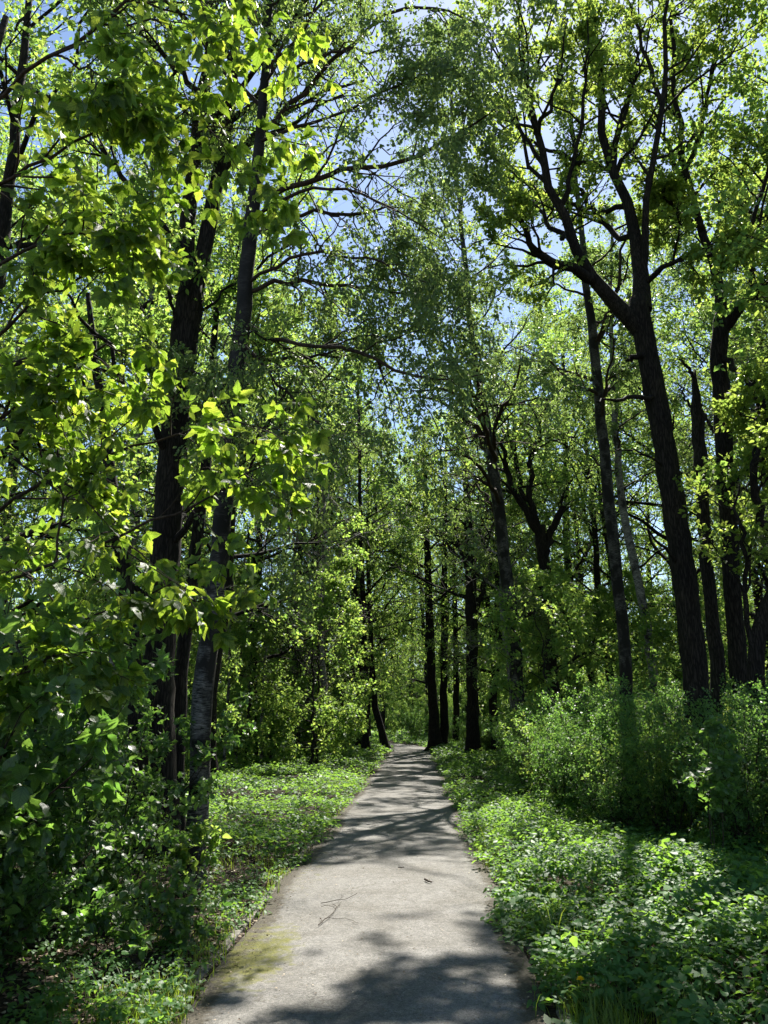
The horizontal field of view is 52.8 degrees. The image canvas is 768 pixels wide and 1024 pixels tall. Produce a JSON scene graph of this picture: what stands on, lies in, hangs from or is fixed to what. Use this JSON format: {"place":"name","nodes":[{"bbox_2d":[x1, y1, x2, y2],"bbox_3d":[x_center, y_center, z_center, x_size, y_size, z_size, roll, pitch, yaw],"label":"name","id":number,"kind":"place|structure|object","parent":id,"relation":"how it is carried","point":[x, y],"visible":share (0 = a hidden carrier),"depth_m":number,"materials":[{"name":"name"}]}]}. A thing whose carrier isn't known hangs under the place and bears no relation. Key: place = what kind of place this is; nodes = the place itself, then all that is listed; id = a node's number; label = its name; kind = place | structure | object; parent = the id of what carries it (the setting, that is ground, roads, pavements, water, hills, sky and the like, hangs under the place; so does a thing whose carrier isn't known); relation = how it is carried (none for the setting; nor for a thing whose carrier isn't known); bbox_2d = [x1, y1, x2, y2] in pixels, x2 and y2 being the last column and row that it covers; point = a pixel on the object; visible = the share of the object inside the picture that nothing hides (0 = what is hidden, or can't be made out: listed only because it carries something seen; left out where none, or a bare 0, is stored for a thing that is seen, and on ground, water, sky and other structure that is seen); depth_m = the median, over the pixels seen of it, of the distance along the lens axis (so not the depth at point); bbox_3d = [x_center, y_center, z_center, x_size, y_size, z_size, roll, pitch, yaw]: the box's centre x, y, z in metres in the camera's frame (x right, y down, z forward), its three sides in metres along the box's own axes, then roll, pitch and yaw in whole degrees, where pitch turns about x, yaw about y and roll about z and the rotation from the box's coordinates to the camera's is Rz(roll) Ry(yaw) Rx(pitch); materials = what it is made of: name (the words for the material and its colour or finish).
{"place":"outdoors","nodes":[
{"label":"outdoors","id":0,"kind":"place"},
{"bbox_2d":[181,743,546,1023],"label":"path","id":1,"kind":"structure","parent":0,"point":[407,779],"depth_m":5.82,"materials":[{"name":"grey asphalt"}]},
{"bbox_2d":[0,723,767,1023],"bbox_3d":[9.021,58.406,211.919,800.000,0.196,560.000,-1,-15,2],"label":"ground","id":2,"kind":"structure","parent":0,"point":[551,1008],"depth_m":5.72,"materials":[{"name":"green plant"}]},
{"bbox_2d":[0,208,91,599],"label":"birch tree","id":3,"kind":"object","parent":2,"relation":"on","point":[2,431],"visible":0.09,"depth_m":22.76,"materials":[{"name":"green plant"}]},
{"bbox_2d":[0,808,113,968],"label":"broadleaf shrub","id":4,"kind":"object","parent":2,"relation":"on","point":[30,896],"visible":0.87,"depth_m":4.92,"materials":[{"name":"green plant"}]},
{"bbox_2d":[0,0,134,539],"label":"linden tree","id":5,"kind":"object","parent":2,"relation":"on","point":[11,517],"visible":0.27,"depth_m":18.23,"materials":[{"name":"green plant"}]},
{"bbox_2d":[0,111,164,652],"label":"linden tree","id":6,"kind":"object","parent":2,"relation":"on","point":[26,603],"visible":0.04,"depth_m":27.28,"materials":[{"name":"green plant"}]},
{"bbox_2d":[0,533,171,894],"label":"broadleaf shrub","id":7,"kind":"object","parent":2,"relation":"on","point":[52,743],"visible":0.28,"depth_m":5.82,"materials":[{"name":"green plant"}]},
{"bbox_2d":[0,578,175,943],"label":"broadleaf shrub","id":8,"kind":"object","parent":2,"relation":"on","point":[15,757],"visible":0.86,"depth_m":4.05,"materials":[{"name":"green plant"}]},
{"bbox_2d":[0,135,182,706],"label":"maple tree","id":9,"kind":"object","parent":2,"relation":"on","point":[22,181],"visible":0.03,"depth_m":25.80,"materials":[{"name":"green plant"}]},
{"bbox_2d":[48,878,171,965],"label":"young shrub","id":10,"kind":"object","parent":2,"relation":"on","point":[130,928],"visible":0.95,"depth_m":5.28,"materials":[{"name":"green plant"}]},
{"bbox_2d":[30,771,207,921],"bbox_3d":[-2.320,2.743,6.359,1.414,1.173,1.922,7,-16,-24],"label":"broadleaf shrub","id":11,"kind":"object","parent":2,"relation":"on","point":[117,865],"visible":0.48,"depth_m":6.17,"materials":[{"name":"green plant"}]},
{"bbox_2d":[33,645,256,879],"bbox_3d":[-2.645,2.490,7.618,2.261,2.333,2.137,-10,-18,32],"label":"broadleaf shrub","id":12,"kind":"object","parent":2,"relation":"on","point":[124,779],"visible":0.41,"depth_m":7.75,"materials":[{"name":"green plant"}]},
{"bbox_2d":[0,836,299,1023],"bbox_3d":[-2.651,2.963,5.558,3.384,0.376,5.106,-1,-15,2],"label":"ground cover","id":13,"kind":"object","parent":2,"relation":"on","point":[113,1005],"visible":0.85,"depth_m":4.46,"materials":[{"name":"green plant"}]},
{"bbox_2d":[0,65,304,765],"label":"birch tree","id":14,"kind":"object","parent":2,"relation":"on","point":[147,509],"visible":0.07,"depth_m":19.07,"materials":[{"name":"green plant"}]},
{"bbox_2d":[0,225,327,651],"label":"maple tree","id":15,"kind":"object","parent":2,"relation":"on","point":[98,575],"visible":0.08,"depth_m":25.60,"materials":[{"name":"green plant"}]},
{"bbox_2d":[0,0,343,742],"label":"ash leaved maple","id":16,"kind":"object","parent":2,"relation":"on","point":[128,116],"visible":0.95,"depth_m":4.11,"materials":[{"name":"green plant"}]},
{"bbox_2d":[108,630,250,777],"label":"maple sapling","id":17,"kind":"object","parent":2,"relation":"on","point":[228,706],"visible":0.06,"depth_m":19.49,"materials":[{"name":"green plant"}]},
{"bbox_2d":[0,0,370,609],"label":"maple tree","id":18,"kind":"object","parent":2,"relation":"on","point":[6,207],"visible":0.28,"depth_m":14.28,"materials":[{"name":"green plant"}]},
{"bbox_2d":[146,859,237,951],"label":"young shrub","id":19,"kind":"object","parent":2,"relation":"on","point":[181,912],"visible":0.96,"depth_m":5.68,"materials":[{"name":"green plant"}]},
{"bbox_2d":[154,775,236,899],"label":"young shrub","id":20,"kind":"object","parent":2,"relation":"on","point":[198,831],"visible":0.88,"depth_m":7.10,"materials":[{"name":"green plant"}]},
{"bbox_2d":[40,790,358,879],"bbox_3d":[-4.126,4.496,11.491,7.010,0.536,8.195,-1,-15,2],"label":"ground cover","id":21,"kind":"object","parent":2,"relation":"on","point":[241,831],"visible":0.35,"depth_m":11.41,"materials":[{"name":"green plant"}]},
{"bbox_2d":[0,0,403,869],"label":"maple tree","id":22,"kind":"object","parent":2,"relation":"on","point":[184,320],"visible":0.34,"depth_m":10.28,"materials":[{"name":"green plant"}]},
{"bbox_2d":[47,129,403,784],"bbox_3d":[-4.449,-1.989,22.151,9.207,18.790,10.562,8,-17,-27],"label":"maple tree","id":23,"kind":"object","parent":2,"relation":"on","point":[213,761],"visible":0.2,"depth_m":21.14,"materials":[{"name":"green plant"}]},
{"bbox_2d":[174,556,309,764],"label":"maple sapling","id":24,"kind":"object","parent":2,"relation":"on","point":[238,581],"visible":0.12,"depth_m":27.32,"materials":[{"name":"green plant"}]},
{"bbox_2d":[122,261,370,763],"bbox_3d":[-4.801,-0.523,29.189,9.540,19.483,8.543,9,-17,-29],"label":"linden tree","id":25,"kind":"object","parent":2,"relation":"on","point":[259,546],"visible":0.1,"depth_m":29.00,"materials":[{"name":"green plant"}]},
{"bbox_2d":[189,613,304,769],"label":"maple sapling","id":26,"kind":"object","parent":2,"relation":"on","point":[252,741],"visible":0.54,"depth_m":24.68,"materials":[{"name":"green plant"}]},
{"bbox_2d":[170,816,335,1008],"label":"kerb","id":27,"kind":"structure","parent":2,"relation":"on","point":[241,928],"depth_m":6.00,"materials":[{"name":"concrete"}]},
{"bbox_2d":[122,747,386,801],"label":"ground cover","id":28,"kind":"object","parent":2,"relation":"on","point":[270,782],"visible":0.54,"depth_m":20.01,"materials":[{"name":"green plant"}]},
{"bbox_2d":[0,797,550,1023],"bbox_3d":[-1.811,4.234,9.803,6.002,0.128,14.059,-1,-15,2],"label":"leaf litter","id":29,"kind":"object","parent":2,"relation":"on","point":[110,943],"visible":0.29,"depth_m":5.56,"materials":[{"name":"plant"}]},
{"bbox_2d":[235,593,357,761],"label":"maple sapling","id":30,"kind":"object","parent":2,"relation":"on","point":[296,669],"visible":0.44,"depth_m":27.24,"materials":[{"name":"green plant"}]},
{"bbox_2d":[233,359,366,749],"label":"birch tree","id":31,"kind":"object","parent":2,"relation":"on","point":[339,504],"visible":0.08,"depth_m":35.78,"materials":[{"name":"green plant"}]},
{"bbox_2d":[232,585,372,752],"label":"maple sapling","id":32,"kind":"object","parent":2,"relation":"on","point":[315,666],"visible":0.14,"depth_m":31.00,"materials":[{"name":"green plant"}]},
{"bbox_2d":[229,567,393,769],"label":"maple sapling","id":33,"kind":"object","parent":2,"relation":"on","point":[332,710],"visible":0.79,"depth_m":24.44,"materials":[{"name":"green plant"}]},
{"bbox_2d":[208,309,426,743],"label":"linden tree","id":34,"kind":"object","parent":2,"relation":"on","point":[354,541],"visible":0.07,"depth_m":40.17,"materials":[{"name":"green plant"}]},
{"bbox_2d":[42,0,595,890],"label":"birch tree","id":35,"kind":"object","parent":2,"relation":"on","point":[426,294],"visible":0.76,"depth_m":8.54,"materials":[{"name":"green plant"}]},
{"bbox_2d":[248,556,410,765],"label":"maple sapling","id":36,"kind":"object","parent":2,"relation":"on","point":[281,720],"visible":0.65,"depth_m":25.79,"materials":[{"name":"green plant"}]},
{"bbox_2d":[234,357,426,725],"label":"maple tree","id":37,"kind":"object","parent":2,"relation":"on","point":[381,616],"visible":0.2,"depth_m":37.45,"materials":[{"name":"green plant"}]},
{"bbox_2d":[292,655,371,756],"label":"maple sapling","id":38,"kind":"object","parent":2,"relation":"on","point":[335,683],"visible":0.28,"depth_m":30.50,"materials":[{"name":"green plant"}]},
{"bbox_2d":[242,334,429,760],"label":"birch tree","id":39,"kind":"object","parent":2,"relation":"on","point":[320,627],"visible":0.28,"depth_m":31.17,"materials":[{"name":"green plant"}]},
{"bbox_2d":[238,410,440,697],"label":"maple tree","id":40,"kind":"object","parent":2,"relation":"on","point":[400,629],"visible":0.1,"depth_m":42.25,"materials":[{"name":"green plant"}]},
{"bbox_2d":[187,734,505,757],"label":"ground cover","id":41,"kind":"object","parent":2,"relation":"on","point":[382,751],"visible":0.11,"depth_m":38.71,"materials":[{"name":"green plant"}]},
{"bbox_2d":[290,446,421,693],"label":"maple tree","id":42,"kind":"object","parent":2,"relation":"on","point":[398,663],"visible":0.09,"depth_m":46.79,"materials":[{"name":"green plant"}]},
{"bbox_2d":[298,351,422,754],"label":"linden tree","id":43,"kind":"object","parent":2,"relation":"on","point":[365,742],"visible":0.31,"depth_m":37.62,"materials":[{"name":"green plant"}]},
{"bbox_2d":[280,425,449,751],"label":"linden tree","id":44,"kind":"object","parent":2,"relation":"on","point":[383,739],"visible":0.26,"depth_m":40.80,"materials":[{"name":"green plant"}]},
{"bbox_2d":[299,397,453,744],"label":"linden tree","id":45,"kind":"object","parent":2,"relation":"on","point":[381,644],"visible":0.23,"depth_m":44.03,"materials":[{"name":"green plant"}]},
{"bbox_2d":[304,451,457,739],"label":"linden tree","id":46,"kind":"object","parent":2,"relation":"on","point":[404,678],"visible":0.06,"depth_m":52.81,"materials":[{"name":"green plant"}]},
{"bbox_2d":[8,566,765,729],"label":"distant wood","id":47,"kind":"object","parent":2,"relation":"on","point":[463,709],"visible":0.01,"depth_m":101.34,"materials":[{"name":"green plant"}]},
{"bbox_2d":[387,698,428,741],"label":"thicket shrub","id":48,"kind":"object","parent":2,"relation":"on","point":[413,723],"visible":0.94,"depth_m":54.79,"materials":[{"name":"green plant"}]},
{"bbox_2d":[373,451,465,736],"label":"linden tree","id":49,"kind":"object","parent":2,"relation":"on","point":[423,626],"visible":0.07,"depth_m":61.40,"materials":[{"name":"green plant"}]},
{"bbox_2d":[351,418,509,750],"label":"linden tree","id":50,"kind":"object","parent":2,"relation":"on","point":[434,736],"visible":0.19,"depth_m":41.48,"materials":[{"name":"green plant"}]},
{"bbox_2d":[391,480,494,741],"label":"linden tree","id":51,"kind":"object","parent":2,"relation":"on","point":[456,709],"visible":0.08,"depth_m":48.64,"materials":[{"name":"green plant"}]},
{"bbox_2d":[371,429,519,749],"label":"linden tree","id":52,"kind":"object","parent":2,"relation":"on","point":[444,725],"visible":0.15,"depth_m":42.27,"materials":[{"name":"green plant"}]},
{"bbox_2d":[382,411,542,759],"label":"oak tree","id":53,"kind":"object","parent":2,"relation":"on","point":[473,740],"visible":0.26,"depth_m":34.00,"materials":[{"name":"green plant"}]},
{"bbox_2d":[379,16,576,764],"bbox_3d":[2.720,-5.522,22.865,6.444,25.996,10.109,-1,-15,2],"label":"birch tree","id":54,"kind":"object","parent":2,"relation":"on","point":[486,441],"visible":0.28,"depth_m":22.55,"materials":[{"name":"green plant"}]},
{"bbox_2d":[400,381,557,714],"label":"linden tree","id":55,"kind":"object","parent":2,"relation":"on","point":[484,669],"visible":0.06,"depth_m":45.82,"materials":[{"name":"green plant"}]},
{"bbox_2d":[379,291,604,740],"bbox_3d":[4.184,-0.166,28.496,7.629,18.455,7.178,-10,-18,33],"label":"birch tree","id":56,"kind":"object","parent":2,"relation":"on","point":[479,552],"visible":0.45,"depth_m":27.56,"materials":[{"name":"green plant"}]},
{"bbox_2d":[384,338,613,752],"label":"maple tree","id":57,"kind":"object","parent":2,"relation":"on","point":[493,706],"visible":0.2,"depth_m":36.31,"materials":[{"name":"green plant"}]},
{"bbox_2d":[428,745,588,806],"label":"ground cover","id":58,"kind":"object","parent":2,"relation":"on","point":[466,765],"visible":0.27,"depth_m":19.76,"materials":[{"name":"green plant"}]},
{"bbox_2d":[411,279,647,703],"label":"linden tree","id":59,"kind":"object","parent":2,"relation":"on","point":[576,562],"visible":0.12,"depth_m":37.13,"materials":[{"name":"green plant"}]},
{"bbox_2d":[482,710,579,798],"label":"thicket shrub","id":60,"kind":"object","parent":2,"relation":"on","point":[500,735],"visible":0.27,"depth_m":15.68,"materials":[{"name":"green plant"}]},
{"bbox_2d":[482,619,583,722],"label":"maple sapling","id":61,"kind":"object","parent":2,"relation":"on","point":[534,678],"visible":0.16,"depth_m":29.28,"materials":[{"name":"green plant"}]},
{"bbox_2d":[499,710,598,810],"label":"thicket shrub","id":62,"kind":"object","parent":2,"relation":"on","point":[524,769],"visible":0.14,"depth_m":13.72,"materials":[{"name":"green plant"}]},
{"bbox_2d":[447,557,657,761],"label":"maple sapling","id":63,"kind":"object","parent":2,"relation":"on","point":[573,622],"visible":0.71,"depth_m":19.22,"materials":[{"name":"green plant"}]},
{"bbox_2d":[503,702,615,819],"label":"thicket shrub","id":64,"kind":"object","parent":2,"relation":"on","point":[559,790],"visible":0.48,"depth_m":12.24,"materials":[{"name":"green plant"}]},
{"bbox_2d":[461,381,671,708],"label":"oak tree","id":65,"kind":"object","parent":2,"relation":"on","point":[544,540],"visible":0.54,"depth_m":24.68,"materials":[{"name":"green plant"}]},
{"bbox_2d":[447,249,714,697],"bbox_3d":[9.199,-1.220,38.161,12.651,25.680,11.335,-4,-15,14],"label":"linden tree","id":66,"kind":"object","parent":2,"relation":"on","point":[549,309],"visible":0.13,"depth_m":37.75,"materials":[{"name":"green plant"}]},
{"bbox_2d":[492,395,674,706],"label":"maple tree","id":67,"kind":"object","parent":2,"relation":"on","point":[580,576],"visible":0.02,"depth_m":40.71,"materials":[{"name":"green plant"}]},
{"bbox_2d":[526,694,656,827],"bbox_3d":[3.216,3.803,11.877,1.968,1.991,2.231,-4,-16,15],"label":"thicket shrub","id":68,"kind":"object","parent":2,"relation":"on","point":[568,731],"visible":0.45,"depth_m":11.72,"materials":[{"name":"green plant"}]},
{"bbox_2d":[497,43,696,716],"bbox_3d":[5.017,-3.244,18.011,4.441,19.015,5.002,-1,-15,2],"label":"birch tree","id":69,"kind":"object","parent":2,"relation":"on","point":[595,338],"visible":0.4,"depth_m":17.74,"materials":[{"name":"green plant"}]},
{"bbox_2d":[469,351,724,684],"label":"maple tree","id":70,"kind":"object","parent":2,"relation":"on","point":[633,469],"visible":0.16,"depth_m":30.45,"materials":[{"name":"green plant"}]},
{"bbox_2d":[536,672,666,788],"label":"thicket shrub","id":71,"kind":"object","parent":2,"relation":"on","point":[609,717],"visible":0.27,"depth_m":13.05,"materials":[{"name":"green plant"}]},
{"bbox_2d":[442,0,767,820],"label":"oak tree","id":72,"kind":"object","parent":2,"relation":"on","point":[522,208],"visible":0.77,"depth_m":13.86,"materials":[{"name":"green plant"}]},
{"bbox_2d":[542,724,671,844],"bbox_3d":[3.136,3.724,10.611,1.784,1.592,1.575,0,-15,1],"label":"thicket shrub","id":73,"kind":"object","parent":2,"relation":"on","point":[606,811],"visible":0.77,"depth_m":10.38,"materials":[{"name":"green plant"}]},
{"bbox_2d":[451,788,767,873],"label":"ground cover","id":74,"kind":"object","parent":2,"relation":"on","point":[499,805],"visible":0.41,"depth_m":9.68,"materials":[{"name":"green plant"}]},
{"bbox_2d":[474,292,751,692],"bbox_3d":[8.681,0.091,31.298,9.547,19.617,10.983,0,-15,0],"label":"maple tree","id":75,"kind":"object","parent":2,"relation":"on","point":[550,341],"visible":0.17,"depth_m":30.94,"materials":[{"name":"green plant"}]},
{"bbox_2d":[544,567,682,712],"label":"maple sapling","id":76,"kind":"object","parent":2,"relation":"on","point":[603,593],"visible":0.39,"depth_m":23.37,"materials":[{"name":"green plant"}]},
{"bbox_2d":[544,200,686,706],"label":"birch tree","id":77,"kind":"object","parent":2,"relation":"on","point":[612,423],"visible":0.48,"depth_m":22.38,"materials":[{"name":"green plant"}]},
{"bbox_2d":[464,810,767,1023],"bbox_3d":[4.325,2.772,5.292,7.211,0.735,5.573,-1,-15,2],"label":"ground cover","id":78,"kind":"object","parent":2,"relation":"on","point":[728,897],"visible":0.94,"depth_m":5.23,"materials":[{"name":"green plant"}]},
{"bbox_2d":[558,681,682,812],"bbox_3d":[4.509,4.202,13.955,2.602,2.322,2.296,-10,-18,32],"label":"thicket shrub","id":79,"kind":"object","parent":2,"relation":"on","point":[589,704],"visible":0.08,"depth_m":14.02,"materials":[{"name":"green plant"}]},
{"bbox_2d":[533,143,765,678],"bbox_3d":[10.019,-2.067,28.829,11.077,22.481,10.031,-9,-18,31],"label":"linden tree","id":80,"kind":"object","parent":2,"relation":"on","point":[644,522],"visible":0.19,"depth_m":28.81,"materials":[{"name":"green plant"}]},
{"bbox_2d":[582,678,718,829],"bbox_3d":[4.075,3.538,11.245,1.954,2.190,2.224,-7,-17,24],"label":"thicket shrub","id":81,"kind":"object","parent":2,"relation":"on","point":[647,717],"visible":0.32,"depth_m":10.93,"materials":[{"name":"green plant"}]},
{"bbox_2d":[542,23,767,520],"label":"maple tree","id":82,"kind":"object","parent":2,"relation":"on","point":[743,91],"visible":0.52,"depth_m":14.12,"materials":[{"name":"green plant"}]},
{"bbox_2d":[575,716,738,838],"bbox_3d":[3.673,3.554,10.264,2.067,1.680,1.958,-5,-16,19],"label":"thicket shrub","id":83,"kind":"object","parent":2,"relation":"on","point":[671,798],"visible":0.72,"depth_m":10.05,"materials":[{"name":"green plant"}]},
{"bbox_2d":[575,0,767,750],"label":"oak tree","id":84,"kind":"object","parent":2,"relation":"on","point":[666,187],"visible":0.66,"depth_m":14.45,"materials":[{"name":"green plant"}]},
{"bbox_2d":[586,119,767,640],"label":"linden tree","id":85,"kind":"object","parent":2,"relation":"on","point":[711,510],"visible":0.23,"depth_m":24.16,"materials":[{"name":"green plant"}]},
{"bbox_2d":[606,586,767,699],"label":"maple sapling","id":86,"kind":"object","parent":2,"relation":"on","point":[665,634],"visible":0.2,"depth_m":19.94,"materials":[{"name":"green plant"}]},
{"bbox_2d":[614,232,767,680],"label":"linden tree","id":87,"kind":"object","parent":2,"relation":"on","point":[759,591],"visible":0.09,"depth_m":33.88,"materials":[{"name":"green plant"}]},
{"bbox_2d":[623,157,767,589],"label":"birch tree","id":88,"kind":"object","parent":2,"relation":"on","point":[668,339],"visible":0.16,"depth_m":25.18,"materials":[{"name":"green plant"}]},
{"bbox_2d":[635,159,767,577],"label":"birch tree","id":89,"kind":"object","parent":2,"relation":"on","point":[761,538],"visible":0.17,"depth_m":21.93,"materials":[{"name":"green plant"}]},
{"bbox_2d":[678,359,726,719],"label":"dead tree","id":90,"kind":"object","parent":2,"relation":"on","point":[699,418],"visible":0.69,"depth_m":14.13,"materials":[{"name":"wood"}]},
{"bbox_2d":[645,681,767,844],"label":"thicket shrub","id":91,"kind":"object","parent":2,"relation":"on","point":[668,720],"visible":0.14,"depth_m":10.44,"materials":[{"name":"green plant"}]},
{"bbox_2d":[672,713,746,853],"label":"young shrub","id":92,"kind":"object","parent":2,"relation":"on","point":[717,789],"visible":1,"depth_m":7.23,"materials":[{"name":"green plant"}]},
{"bbox_2d":[654,678,767,860],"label":"thicket shrub","id":93,"kind":"object","parent":2,"relation":"on","point":[750,804],"visible":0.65,"depth_m":8.77,"materials":[{"name":"green plant"}]},
{"bbox_2d":[673,344,767,742],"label":"oak tree","id":94,"kind":"object","parent":2,"relation":"on","point":[756,633],"visible":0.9,"depth_m":11.36,"materials":[{"name":"green plant"}]},
{"bbox_2d":[694,0,767,352],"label":"linden tree","id":95,"kind":"object","parent":2,"relation":"on","point":[742,303],"visible":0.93,"depth_m":11.61,"materials":[{"name":"green plant"}]},
{"bbox_2d":[0,0,767,712],"label":"sky","id":96,"kind":"structure","parent":0,"point":[343,205],"materials":[{"name":"blue"}]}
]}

